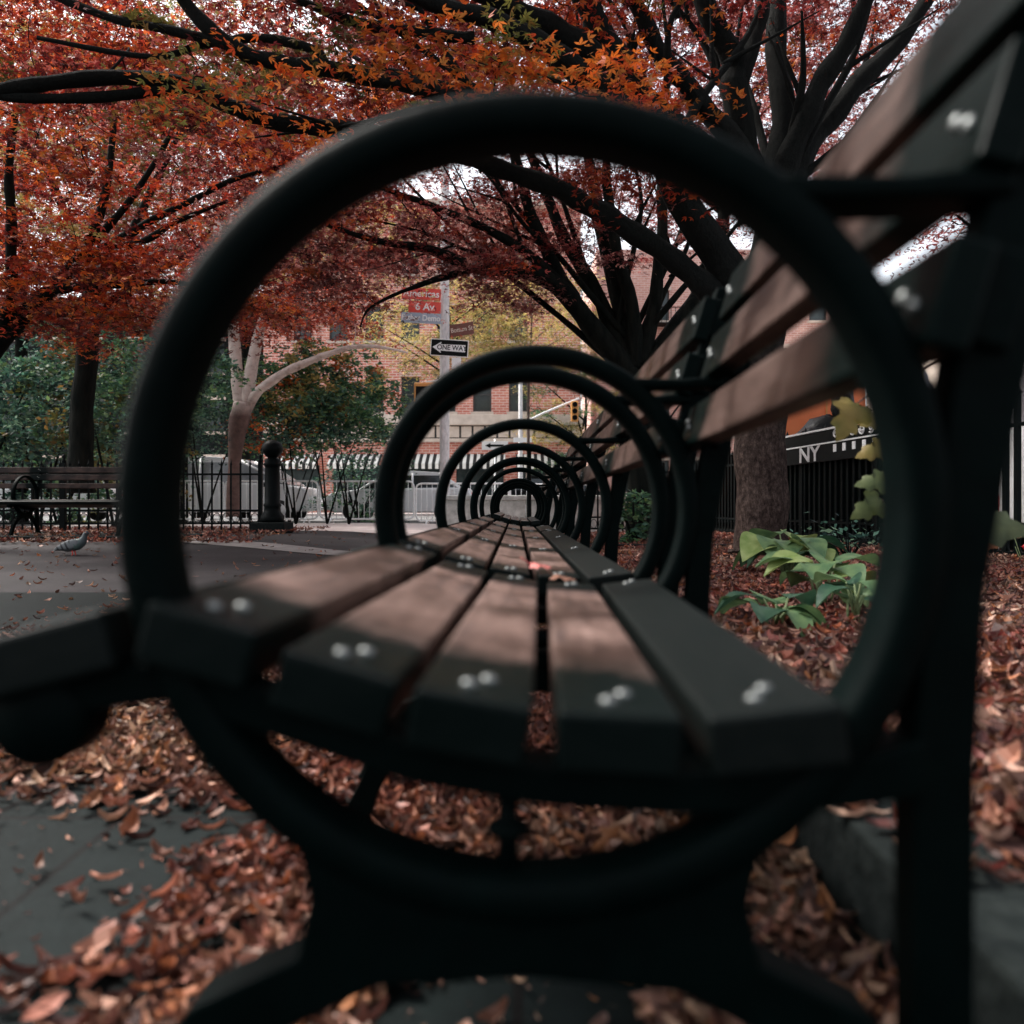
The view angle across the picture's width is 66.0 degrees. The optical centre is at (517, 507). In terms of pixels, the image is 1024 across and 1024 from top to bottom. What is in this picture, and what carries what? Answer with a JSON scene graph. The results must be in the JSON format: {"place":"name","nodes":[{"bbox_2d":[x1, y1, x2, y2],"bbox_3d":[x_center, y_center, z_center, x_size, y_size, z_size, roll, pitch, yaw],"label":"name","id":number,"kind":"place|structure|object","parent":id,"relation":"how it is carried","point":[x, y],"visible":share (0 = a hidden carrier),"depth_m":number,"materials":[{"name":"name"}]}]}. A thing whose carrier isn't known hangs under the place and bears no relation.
{"place":"outdoors","nodes":[
{"label":"outdoors","id":0,"kind":"place"},
{"bbox_2d":[2,528,247,531],"bbox_3d":[-9.000,0.340,12.000,10.000,0.001,2.000,0,0,0],"label":"bed","id":1,"kind":"object","parent":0,"point":[112,529],"visible":0.1,"depth_m":11.54,"materials":[{"name":"brown plant"}]},
{"bbox_2d":[0,454,262,530],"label":"iron fence","id":2,"kind":"object","parent":1,"relation":"on","point":[63,522],"visible":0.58,"depth_m":11.12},
{"bbox_2d":[0,8,414,493],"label":"maple tree","id":3,"kind":"object","parent":1,"relation":"on","point":[81,424],"visible":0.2,"depth_m":12.40,"materials":[{"name":"red plant"}]},
{"bbox_2d":[0,516,435,521],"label":"road","id":4,"kind":"structure","parent":0,"point":[317,519],"depth_m":27.39,"materials":[{"name":"asphalt"}]},
{"bbox_2d":[0,481,115,520],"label":"parked car","id":5,"kind":"object","parent":4,"relation":"on","point":[93,516],"visible":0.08,"depth_m":23.12,"materials":[{"name":"white paint"}]},
{"bbox_2d":[0,0,359,521],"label":"maple tree","id":6,"kind":"object","parent":4,"relation":"on","point":[144,146],"visible":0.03,"depth_m":20.39,"materials":[{"name":"red plant"}]},
{"bbox_2d":[40,0,434,520],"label":"maple tree","id":7,"kind":"object","parent":4,"relation":"on","point":[245,352],"visible":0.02,"depth_m":23.82,"materials":[{"name":"red plant"}]},
{"bbox_2d":[188,456,322,520],"bbox_3d":[-8.350,-0.529,23.600,4.700,1.891,2.200,0,0,0],"label":"parked car","id":8,"kind":"object","parent":4,"relation":"on","point":[217,462],"visible":0.27,"depth_m":22.66,"materials":[{"name":"white paint"}]},
{"bbox_2d":[326,471,471,520],"bbox_3d":[-3.585,-0.344,24.600,4.463,1.521,2.100,0,0,0],"label":"parked car","id":9,"kind":"object","parent":4,"relation":"on","point":[423,477],"visible":0.21,"depth_m":23.70,"materials":[{"name":"white paint"}]},
{"bbox_2d":[341,275,545,393],"bbox_3d":[-2.780,-4.101,29.072,7.687,9.048,5.678,0,0,0],"label":"street tree","id":10,"kind":"object","parent":4,"relation":"on","point":[415,363],"visible":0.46,"depth_m":28.65,"materials":[{"name":"yellow plant"}]},
{"bbox_2d":[429,256,605,476],"bbox_3d":[0.380,-4.721,31.019,7.686,10.346,6.899,0,0,26],"label":"street tree","id":11,"kind":"object","parent":4,"relation":"on","point":[552,335],"visible":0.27,"depth_m":30.28,"materials":[{"name":"yellow plant"}]},
{"bbox_2d":[505,475,599,500],"bbox_3d":[1.585,-0.344,27.500,4.463,1.521,2.100,0,0,0],"label":"parked car","id":12,"kind":"object","parent":4,"relation":"on","point":[534,479],"visible":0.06,"depth_m":26.65,"materials":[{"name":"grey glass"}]},
{"bbox_2d":[0,512,443,591],"bbox_3d":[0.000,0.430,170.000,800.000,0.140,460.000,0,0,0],"label":"plaza ground","id":13,"kind":"structure","parent":0,"point":[213,558],"depth_m":7.44,"materials":[{"name":"concrete"}]},
{"bbox_2d":[0,352,47,520],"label":"hedge","id":14,"kind":"object","parent":13,"relation":"on","point":[2,411],"visible":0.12,"depth_m":18.13,"materials":[{"name":"green plant"}]},
{"bbox_2d":[0,355,72,482],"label":"evergreen shrub","id":15,"kind":"object","parent":13,"relation":"on","point":[21,375],"visible":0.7,"depth_m":13.65,"materials":[{"name":"green plant"}]},
{"bbox_2d":[53,531,90,555],"bbox_3d":[-4.433,0.371,7.850,0.376,0.274,0.131,0,0,0],"label":"pigeon","id":16,"kind":"object","parent":13,"relation":"on","point":[72,545],"visible":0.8,"depth_m":7.80,"materials":[{"name":"grey"}]},
{"bbox_2d":[0,532,225,540],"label":"bench platform","id":17,"kind":"structure","parent":13,"relation":"on","point":[54,538],"depth_m":9.30,"materials":[{"name":"stone"}]},
{"bbox_2d":[0,466,117,535],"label":"park bench","id":18,"kind":"object","parent":17,"relation":"on","point":[35,504],"visible":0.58,"depth_m":10.09,"materials":[{"name":"paint"}]},
{"bbox_2d":[0,321,226,521],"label":"hedge","id":19,"kind":"object","parent":13,"relation":"on","point":[102,493],"visible":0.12,"depth_m":18.90,"materials":[{"name":"green plant"}]},
{"bbox_2d":[0,0,229,521],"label":"maple tree","id":20,"kind":"object","parent":13,"relation":"on","point":[23,352],"visible":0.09,"depth_m":18.90,"materials":[{"name":"red plant"}]},
{"bbox_2d":[0,297,263,481],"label":"grey building","id":21,"kind":"structure","parent":13,"relation":"on","point":[220,452],"depth_m":47.00,"materials":[{"name":"stone"}]},
{"bbox_2d":[204,396,225,433],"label":"window","id":22,"kind":"structure","parent":21,"relation":"in","point":[217,403],"depth_m":47.20,"materials":[{"name":"grey glass"}]},
{"bbox_2d":[0,524,329,542],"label":"fallen leaves","id":23,"kind":"object","parent":13,"relation":"on","point":[75,530],"visible":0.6,"depth_m":9.93,"materials":[{"name":"brown plant"}]},
{"bbox_2d":[0,529,376,599],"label":"fallen leaves","id":24,"kind":"object","parent":13,"relation":"on","point":[80,581],"visible":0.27,"depth_m":6.49,"materials":[{"name":"brown plant"}]},
{"bbox_2d":[0,0,409,367],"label":"maple tree","id":25,"kind":"object","parent":13,"relation":"on","point":[20,307],"visible":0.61,"depth_m":8.32,"materials":[{"name":"red plant"}]},
{"bbox_2d":[187,537,346,554],"bbox_3d":[-3.130,0.422,8.925,5.219,0.140,0.459,0,0,31],"label":"stone strip","id":26,"kind":"object","parent":13,"relation":"on","point":[284,547],"visible":0.38,"depth_m":8.63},
{"bbox_2d":[251,440,292,533],"bbox_3d":[-3.420,-0.290,11.000,0.460,1.300,0.460,0,0,0],"label":"iron post","id":27,"kind":"object","parent":13,"relation":"on","point":[272,516],"visible":0.98,"depth_m":10.90,"materials":[{"name":"metal"}]},
{"bbox_2d":[302,449,418,521],"bbox_3d":[-4.580,-0.585,22.509,3.664,2.201,2.820,0,0,0],"label":"evergreen shrub","id":28,"kind":"object","parent":13,"relation":"on","point":[350,468],"visible":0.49,"depth_m":22.59,"materials":[{"name":"green plant"}]},
{"bbox_2d":[482,439,507,491],"bbox_3d":[-1.038,-0.963,36.025,1.200,4.300,0.090,0,0,0],"label":"street sign","id":29,"kind":"object","parent":13,"relation":"on","point":[490,445],"visible":0.59,"depth_m":35.99,"materials":[{"name":"metal"}]},
{"bbox_2d":[485,464,560,536],"bbox_3d":[0.020,0.058,8.075,0.694,0.885,2.614,0,0,0],"label":"park bench","id":30,"kind":"object","parent":13,"relation":"on","point":[542,496],"visible":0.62,"depth_m":6.80,"materials":[{"name":"paint"}]},
{"bbox_2d":[469,436,580,546],"bbox_3d":[0.023,0.058,4.505,0.694,0.885,0.916,0,0,0],"label":"park bench","id":31,"kind":"object","parent":13,"relation":"on","point":[559,511],"visible":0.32,"depth_m":4.91,"materials":[{"name":"paint"}]},
{"bbox_2d":[790,801,1023,1023],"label":"kerb","id":32,"kind":"structure","parent":13,"relation":"on","point":[852,857],"depth_m":0.82,"materials":[{"name":"stone"}]},
{"bbox_2d":[827,802,1023,882],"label":"fallen leaves","id":33,"kind":"object","parent":32,"relation":"on","point":[1013,858],"visible":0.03,"depth_m":0.82,"materials":[{"name":"brown plant"}]},
{"bbox_2d":[999,393,1023,551],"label":"grey kiosk","id":34,"kind":"object","parent":13,"relation":"on","point":[1012,481],"visible":0.01,"depth_m":7.84,"materials":[{"name":"white paint"}]},
{"bbox_2d":[26,523,436,535],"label":"pale pavement","id":35,"kind":"structure","parent":0,"point":[412,528],"depth_m":15.35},
{"bbox_2d":[0,327,129,526],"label":"evergreen shrub","id":36,"kind":"object","parent":35,"relation":"on","point":[8,398],"visible":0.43,"depth_m":14.24,"materials":[{"name":"green plant"}]},
{"bbox_2d":[15,337,205,525],"bbox_3d":[-7.084,-1.318,13.867,3.236,3.372,2.467,0,0,0],"label":"evergreen shrub","id":37,"kind":"object","parent":35,"relation":"on","point":[56,411],"visible":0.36,"depth_m":13.54,"materials":[{"name":"green plant"}]},
{"bbox_2d":[58,287,260,453],"bbox_3d":[-6.743,-1.925,15.079,3.654,4.582,2.657,0,0,0],"label":"evergreen shrub","id":38,"kind":"object","parent":35,"relation":"on","point":[222,362],"visible":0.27,"depth_m":14.86,"materials":[{"name":"green plant"}]},
{"bbox_2d":[116,355,284,519],"bbox_3d":[-7.457,-1.646,18.554,4.062,4.119,3.344,0,0,0],"label":"evergreen shrub","id":39,"kind":"object","parent":35,"relation":"on","point":[215,415],"visible":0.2,"depth_m":18.42,"materials":[{"name":"green plant"}]},
{"bbox_2d":[185,480,225,521],"bbox_3d":[-8.600,-0.137,19.900,2.428,1.099,0.577,0,0,-2],"label":"crowd barrier","id":40,"kind":"object","parent":35,"relation":"on","point":[207,518],"visible":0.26,"depth_m":19.91,"materials":[{"name":"metal"}]},
{"bbox_2d":[225,480,318,523],"bbox_3d":[-6.250,-0.136,20.000,2.428,1.099,0.577,0,0,1],"label":"crowd barrier","id":41,"kind":"object","parent":35,"relation":"on","point":[290,518],"visible":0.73,"depth_m":19.98,"materials":[{"name":"metal"}]},
{"bbox_2d":[216,381,331,521],"bbox_3d":[-5.976,-1.418,20.519,3.440,3.709,2.692,0,0,0],"label":"evergreen shrub","id":42,"kind":"object","parent":35,"relation":"on","point":[253,450],"visible":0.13,"depth_m":20.30,"materials":[{"name":"green plant"}]},
{"bbox_2d":[118,173,449,516],"bbox_3d":[-5.120,-3.659,17.618,7.811,7.736,4.424,0,0,0],"label":"plane tree","id":43,"kind":"object","parent":35,"relation":"on","point":[246,397],"visible":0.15,"depth_m":16.89,"materials":[{"name":"red plant"}]},
{"bbox_2d":[210,343,370,523],"bbox_3d":[-5.474,-1.698,19.089,3.798,4.237,3.128,0,0,0],"label":"evergreen shrub","id":44,"kind":"object","parent":35,"relation":"on","point":[263,399],"visible":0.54,"depth_m":18.66,"materials":[{"name":"green plant"}]},
{"bbox_2d":[259,337,409,523],"bbox_3d":[-4.571,-1.888,19.538,3.894,4.627,3.277,0,0,0],"label":"young tree","id":45,"kind":"object","parent":35,"relation":"on","point":[376,373],"visible":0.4,"depth_m":19.08,"materials":[{"name":"green plant"}]},
{"bbox_2d":[272,379,413,523],"bbox_3d":[-3.927,-1.324,18.558,3.496,3.465,2.693,0,0,0],"label":"street tree","id":46,"kind":"object","parent":35,"relation":"on","point":[380,430],"visible":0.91,"depth_m":18.12,"materials":[{"name":"green plant"}]},
{"bbox_2d":[319,480,414,523],"bbox_3d":[-3.840,-0.135,20.100,2.428,1.099,0.577,0,0,-1],"label":"crowd barrier","id":47,"kind":"object","parent":35,"relation":"on","point":[364,481],"visible":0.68,"depth_m":20.09,"materials":[{"name":"metal"}]},
{"bbox_2d":[436,169,449,524],"bbox_3d":[-1.060,-4.230,19.111,1.814,9.300,0.395,0,0,-9],"label":"street pole","id":48,"kind":"object","parent":35,"relation":"on","point":[444,422],"visible":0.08,"depth_m":18.90,"materials":[{"name":"metal"}]},
{"bbox_2d":[401,312,440,323],"bbox_3d":[-2.312,-4.522,18.878,0.952,0.249,0.064,3,0,0],"label":"street sign","id":49,"kind":"object","parent":48,"relation":"attached to","point":[428,318],"visible":0.88,"depth_m":18.85,"materials":[{"name":"metal"}]},
{"bbox_2d":[402,287,440,300],"bbox_3d":[-2.301,-5.100,18.878,0.929,0.272,0.064,3,0,0],"label":"street sign","id":50,"kind":"object","parent":48,"relation":"attached to","point":[435,293],"visible":0.73,"depth_m":18.85,"materials":[{"name":"metal"}]},
{"bbox_2d":[414,380,433,398],"bbox_3d":[-2.036,-2.735,18.892,0.875,0.670,0.255,0,0,0],"label":"pedestrian signal","id":51,"kind":"object","parent":48,"relation":"attached to","point":[419,387],"visible":0.3,"depth_m":18.78,"materials":[{"name":"metal"}]},
{"bbox_2d":[408,301,440,313],"bbox_3d":[-2.221,-4.783,18.878,0.771,0.272,0.064,3,0,0],"label":"street sign","id":52,"kind":"object","parent":48,"relation":"attached to","point":[432,305],"visible":0.71,"depth_m":18.85,"materials":[{"name":"metal"}]},
{"bbox_2d":[430,338,468,357],"bbox_3d":[-1.632,-3.808,18.875,0.907,0.408,0.071,3,0,0],"label":"one way sign","id":53,"kind":"object","parent":48,"relation":"attached to","point":[449,347],"visible":1,"depth_m":18.85,"materials":[{"name":"metal"}]},
{"bbox_2d":[449,322,473,336],"bbox_3d":[-1.334,-4.250,18.878,0.589,0.295,0.064,-6,-1,12],"label":"street sign","id":54,"kind":"object","parent":48,"relation":"attached to","point":[456,330],"visible":1,"depth_m":18.85,"materials":[{"name":"metal"}]},
{"bbox_2d":[415,483,508,523],"bbox_3d":[-1.420,-0.080,20.200,2.427,1.099,0.577,0,0,2],"label":"crowd barrier","id":55,"kind":"object","parent":35,"relation":"on","point":[426,520],"visible":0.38,"depth_m":20.22,"materials":[{"name":"metal"}]},
{"bbox_2d":[526,451,530,516],"bbox_3d":[0.176,-0.225,12.200,0.120,1.450,0.120,0,0,0],"label":"slim post","id":56,"kind":"object","parent":35,"relation":"on","point":[528,493],"visible":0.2,"depth_m":12.17,"materials":[{"name":"metal"}]},
{"bbox_2d":[446,495,626,531],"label":"wall","id":57,"kind":"structure","parent":35,"relation":"on","point":[513,505],"depth_m":13.20,"materials":[{"name":"concrete"}]},
{"bbox_2d":[534,0,920,255],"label":"maple tree","id":58,"kind":"object","parent":35,"relation":"on","point":[756,97],"visible":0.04,"depth_m":16.90,"materials":[{"name":"red plant"}]},
{"bbox_2d":[786,392,865,434],"bbox_3d":[4.285,-0.963,11.900,1.280,2.200,1.640,0,0,0],"label":"orange container","id":59,"kind":"object","parent":35,"relation":"on","point":[796,423],"depth_m":11.10,"materials":[{"name":"paint"}]},
{"bbox_2d":[843,0,964,275],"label":"maple tree","id":60,"kind":"object","parent":35,"relation":"on","point":[937,236],"visible":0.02,"depth_m":12.00,"materials":[{"name":"plant"}]},
{"bbox_2d":[33,513,434,515],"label":"pavement","id":61,"kind":"structure","parent":0,"point":[341,514],"depth_m":38.50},
{"bbox_2d":[518,384,578,477],"bbox_3d":[1.520,-3.390,39.000,3.079,7.400,0.312,0,0,0],"label":"signal pole","id":62,"kind":"object","parent":61,"relation":"on","point":[520,410],"visible":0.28,"depth_m":38.95,"materials":[{"name":"metal"}]},
{"bbox_2d":[513,437,531,441],"bbox_3d":[0.233,-3.311,38.800,0.900,0.240,0.020,0,0,0],"label":"street sign","id":63,"kind":"object","parent":62,"relation":"attached to","point":[519,439],"visible":1,"depth_m":38.79,"materials":[{"name":"metal"}]},
{"bbox_2d":[571,401,577,421],"bbox_3d":[2.798,-4.710,38.750,0.360,1.000,0.400,0,0,0],"label":"traffic light","id":64,"kind":"object","parent":62,"relation":"hanging from","point":[574,411],"visible":1,"depth_m":38.65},
{"bbox_2d":[508,353,618,473],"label":"street tree","id":65,"kind":"object","parent":61,"relation":"on","point":[584,425],"visible":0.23,"depth_m":41.42,"materials":[{"name":"plant"}]},
{"bbox_2d":[582,249,825,492],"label":"pink building","id":66,"kind":"structure","parent":61,"relation":"on","point":[641,281],"depth_m":52.00,"materials":[{"name":"brick"}]},
{"bbox_2d":[649,287,670,321],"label":"window","id":67,"kind":"structure","parent":66,"relation":"in","point":[666,299],"depth_m":52.18,"materials":[{"name":"grey glass"}]},
{"bbox_2d":[807,310,825,322],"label":"window","id":68,"kind":"structure","parent":66,"relation":"in","point":[817,317],"depth_m":52.20,"materials":[{"name":"grey glass"}]},
{"bbox_2d":[260,198,582,512],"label":"brick building","id":69,"kind":"structure","parent":0,"point":[469,417],"depth_m":45.00,"materials":[{"name":"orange brick"}]},
{"bbox_2d":[280,465,319,488],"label":"shop window","id":70,"kind":"structure","parent":69,"relation":"in","point":[297,474],"depth_m":44.94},
{"bbox_2d":[292,302,313,342],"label":"window","id":71,"kind":"structure","parent":69,"relation":"in","point":[301,332],"depth_m":45.20,"materials":[{"name":"grey glass"}]},
{"bbox_2d":[327,301,349,342],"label":"window","id":72,"kind":"structure","parent":69,"relation":"in","point":[333,333],"depth_m":45.20,"materials":[{"name":"grey glass"}]},
{"bbox_2d":[333,469,376,491],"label":"shop window","id":73,"kind":"structure","parent":69,"relation":"in","point":[372,476],"depth_m":44.94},
{"bbox_2d":[363,301,384,342],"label":"window","id":74,"kind":"structure","parent":69,"relation":"in","point":[376,310],"depth_m":45.20,"materials":[{"name":"grey glass"}]},
{"bbox_2d":[399,372,421,413],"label":"window","id":75,"kind":"structure","parent":69,"relation":"in","point":[410,382],"depth_m":45.20,"materials":[{"name":"grey glass"}]},
{"bbox_2d":[399,301,421,342],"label":"window","id":76,"kind":"structure","parent":69,"relation":"in","point":[412,326],"depth_m":45.20,"materials":[{"name":"grey glass"}]},
{"bbox_2d":[456,469,503,494],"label":"shop window","id":77,"kind":"structure","parent":69,"relation":"in","point":[460,473],"depth_m":44.94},
{"bbox_2d":[471,389,492,413],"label":"window","id":78,"kind":"structure","parent":69,"relation":"in","point":[481,401],"depth_m":45.20,"materials":[{"name":"grey glass"}]},
{"bbox_2d":[471,301,492,342],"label":"window","id":79,"kind":"structure","parent":69,"relation":"in","point":[488,301],"depth_m":45.20,"materials":[{"name":"grey glass"}]},
{"bbox_2d":[507,384,526,413],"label":"window","id":80,"kind":"structure","parent":69,"relation":"in","point":[513,397],"depth_m":45.20,"materials":[{"name":"grey glass"}]},
{"bbox_2d":[507,302,528,342],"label":"window","id":81,"kind":"structure","parent":69,"relation":"in","point":[517,328],"depth_m":45.20,"materials":[{"name":"grey glass"}]},
{"bbox_2d":[0,592,850,1023],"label":"flagstones","id":82,"kind":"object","parent":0,"point":[62,924],"depth_m":1.01,"materials":[{"name":"stone"}]},
{"bbox_2d":[0,601,616,1021],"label":"leaf crumbs","id":83,"kind":"object","parent":82,"relation":"on","point":[372,1005],"visible":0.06,"depth_m":1.01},
{"bbox_2d":[0,594,871,1023],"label":"fallen leaves","id":84,"kind":"object","parent":82,"relation":"on","point":[122,752],"visible":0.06,"depth_m":1.07,"materials":[{"name":"brown plant"}]},
{"bbox_2d":[0,0,1023,1023],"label":"park bench","id":85,"kind":"object","parent":82,"relation":"on","point":[732,744],"visible":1,"depth_m":0.47,"materials":[{"name":"paint"}]},
{"bbox_2d":[336,288,726,779],"bbox_3d":[0.028,0.058,2.648,0.694,0.885,2.570,0,0,0],"label":"park bench","id":86,"kind":"object","parent":82,"relation":"on","point":[620,419],"visible":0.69,"depth_m":1.62,"materials":[{"name":"paint"}]},
{"bbox_2d":[520,557,551,568],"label":"fallen leaf","id":87,"kind":"object","parent":86,"relation":"on","point":[534,565],"visible":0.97,"depth_m":1.43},
{"bbox_2d":[544,567,575,580],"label":"fallen leaf","id":88,"kind":"object","parent":86,"relation":"on","point":[554,576],"visible":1,"depth_m":1.32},
{"bbox_2d":[543,624,894,1023],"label":"fallen leaves","id":89,"kind":"object","parent":82,"relation":"on","point":[816,944],"visible":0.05,"depth_m":0.85,"materials":[{"name":"brown plant"}]},
{"bbox_2d":[0,0,964,409],"label":"sky","id":90,"kind":"structure","parent":0,"point":[893,266],"materials":[{"name":"white"}]},
{"bbox_2d":[579,534,1023,856],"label":"bed soil","id":91,"kind":"structure","parent":0,"point":[1013,842],"depth_m":1.74,"materials":[{"name":"brown soil"}]},
{"bbox_2d":[0,0,954,559],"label":"maple tree","id":92,"kind":"object","parent":91,"relation":"on","point":[594,54],"visible":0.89,"depth_m":5.53,"materials":[{"name":"brown plant"}]},
{"bbox_2d":[143,0,954,539],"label":"maple tree","id":93,"kind":"object","parent":91,"relation":"on","point":[621,332],"visible":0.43,"depth_m":9.31,"materials":[{"name":"red plant"}]},
{"bbox_2d":[619,488,650,542],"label":"leafy bush","id":94,"kind":"object","parent":91,"relation":"on","point":[634,532],"visible":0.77,"depth_m":8.36,"materials":[{"name":"green plant"}]},
{"bbox_2d":[591,460,696,532],"bbox_3d":[2.000,-0.185,12.425,2.069,1.310,0.065,0,0,-1],"label":"iron fence","id":95,"kind":"object","parent":91,"relation":"on","point":[598,521],"visible":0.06,"depth_m":12.40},
{"bbox_2d":[577,530,857,543],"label":"fallen leaves","id":96,"kind":"object","parent":91,"relation":"on","point":[723,537],"visible":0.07,"depth_m":9.21,"materials":[{"name":"brown plant"}]},
{"bbox_2d":[714,589,828,636],"bbox_3d":[0.812,0.346,2.489,0.367,0.172,0.327,0,0,0],"label":"hosta plant","id":97,"kind":"object","parent":91,"relation":"on","point":[804,613],"visible":0.84,"depth_m":2.48,"materials":[{"name":"green plant"}]},
{"bbox_2d":[732,528,848,572],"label":"hosta plant","id":98,"kind":"object","parent":91,"relation":"on","point":[755,543],"visible":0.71,"depth_m":4.22,"materials":[{"name":"green plant"}]},
{"bbox_2d":[590,542,1023,838],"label":"fallen leaves","id":99,"kind":"object","parent":91,"relation":"on","point":[1003,807],"depth_m":2.07,"materials":[{"name":"plant"}]},
{"bbox_2d":[755,549,876,608],"bbox_3d":[1.143,0.276,3.022,0.405,0.221,0.407,0,0,35],"label":"hosta plant","id":100,"kind":"object","parent":91,"relation":"on","point":[779,558],"visible":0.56,"depth_m":3.01,"materials":[{"name":"green plant"}]},
{"bbox_2d":[791,394,854,437],"bbox_3d":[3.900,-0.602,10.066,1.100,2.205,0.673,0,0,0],"label":"parked car","id":101,"kind":"object","parent":91,"relation":"on","point":[816,423],"visible":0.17,"depth_m":9.95,"materials":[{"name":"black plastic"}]},
{"bbox_2d":[781,512,879,561],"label":"twiggy plant","id":102,"kind":"object","parent":91,"relation":"on","point":[856,535],"visible":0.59,"depth_m":5.58,"materials":[{"name":"green plant"}]},
{"bbox_2d":[813,571,872,623],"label":"hosta plant","id":103,"kind":"object","parent":91,"relation":"on","point":[824,591],"visible":0.69,"depth_m":2.62,"materials":[{"name":"green plant"}]},
{"bbox_2d":[715,406,1023,558],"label":"iron fence","id":104,"kind":"object","parent":91,"relation":"on","point":[811,489],"visible":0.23,"depth_m":8.62,"materials":[{"name":"metal"}]},
{"bbox_2d":[785,424,872,539],"bbox_3d":[3.443,-0.255,8.230,0.138,1.210,2.967,0,0,-6],"label":"black banner","id":105,"kind":"object","parent":104,"relation":"attached to","point":[820,446],"visible":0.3,"depth_m":8.61,"materials":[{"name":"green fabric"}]},
{"bbox_2d":[831,365,1023,548],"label":"sapling","id":106,"kind":"object","parent":91,"relation":"on","point":[848,419],"visible":0.21,"depth_m":2.00,"materials":[{"name":"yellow plant"}]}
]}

